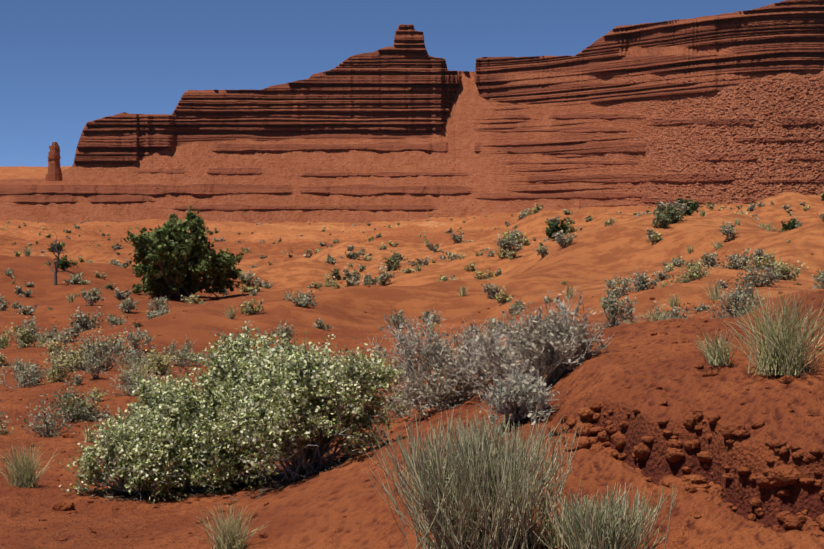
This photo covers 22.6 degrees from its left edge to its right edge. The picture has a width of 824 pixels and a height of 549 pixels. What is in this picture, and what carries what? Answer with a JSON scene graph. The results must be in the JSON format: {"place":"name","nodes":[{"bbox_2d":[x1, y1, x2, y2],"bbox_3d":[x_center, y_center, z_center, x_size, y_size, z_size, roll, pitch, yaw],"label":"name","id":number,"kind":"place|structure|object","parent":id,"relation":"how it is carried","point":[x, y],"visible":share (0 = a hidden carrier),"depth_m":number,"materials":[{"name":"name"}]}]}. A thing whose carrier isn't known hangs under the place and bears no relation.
{"place":"outdoors","nodes":[
{"label":"outdoors","id":0,"kind":"place"},
{"bbox_2d":[0,0,784,166],"label":"sky","id":1,"kind":"structure","parent":0,"point":[65,65],"materials":[{"name":"blue"}]},
{"bbox_2d":[0,166,823,548],"bbox_3d":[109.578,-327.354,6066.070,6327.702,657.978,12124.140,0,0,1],"label":"ground","id":2,"kind":"structure","parent":0,"point":[318,506],"depth_m":17.59,"materials":[{"name":"sand"}]},
{"bbox_2d":[45,142,62,180],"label":"rock spire","id":3,"kind":"structure","parent":2,"relation":"on","point":[54,170],"depth_m":1460.78,"materials":[{"name":"stone"}]},
{"bbox_2d":[46,235,65,284],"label":"dead snag","id":4,"kind":"object","parent":2,"relation":"on","point":[56,268],"visible":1,"depth_m":45.32,"materials":[{"name":"grey wood"}]},
{"bbox_2d":[119,205,263,301],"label":"juniper tree","id":5,"kind":"object","parent":2,"relation":"on","point":[177,260],"visible":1,"depth_m":46.93,"materials":[{"name":"green plant"}]},
{"bbox_2d":[59,320,406,506],"bbox_3d":[-1.139,0.948,13.080,2.182,1.291,2.062,0,0,1],"label":"flowering shrub","id":6,"kind":"object","parent":2,"relation":"on","point":[265,408],"visible":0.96,"depth_m":12.95,"materials":[{"name":"green plant"}]},
{"bbox_2d":[0,192,823,451],"bbox_3d":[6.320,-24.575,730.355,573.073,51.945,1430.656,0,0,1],"label":"scrub","id":7,"kind":"object","parent":2,"relation":"on","point":[88,357],"visible":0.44,"depth_m":29.88,"materials":[{"name":"green plant"}]},
{"bbox_2d":[0,287,823,548],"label":"grass tufts","id":8,"kind":"object","parent":2,"relation":"on","point":[784,355],"visible":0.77,"depth_m":10.12,"materials":[{"name":"green plant"}]},
{"bbox_2d":[0,0,823,223],"bbox_3d":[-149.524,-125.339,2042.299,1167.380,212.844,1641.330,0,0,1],"label":"rock mesa","id":9,"kind":"structure","parent":2,"relation":"on","point":[726,108],"depth_m":1499.44,"materials":[{"name":"stone"}]},
{"bbox_2d":[6,249,823,548],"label":"rocks","id":10,"kind":"object","parent":2,"relation":"on","point":[783,475],"visible":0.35,"depth_m":9.65,"materials":[{"name":"brown stone"}]},
{"bbox_2d":[354,285,614,433],"bbox_3d":[0.555,0.603,12.792,1.194,1.081,4.313,0,0,-11],"label":"dry shrub","id":11,"kind":"object","parent":2,"relation":"on","point":[552,350],"visible":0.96,"depth_m":12.24,"materials":[{"name":"grey plant"}]},
{"bbox_2d":[362,404,677,548],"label":"grass clump","id":12,"kind":"object","parent":2,"relation":"on","point":[472,500],"visible":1,"depth_m":8.87,"materials":[{"name":"green plant"}]}
]}

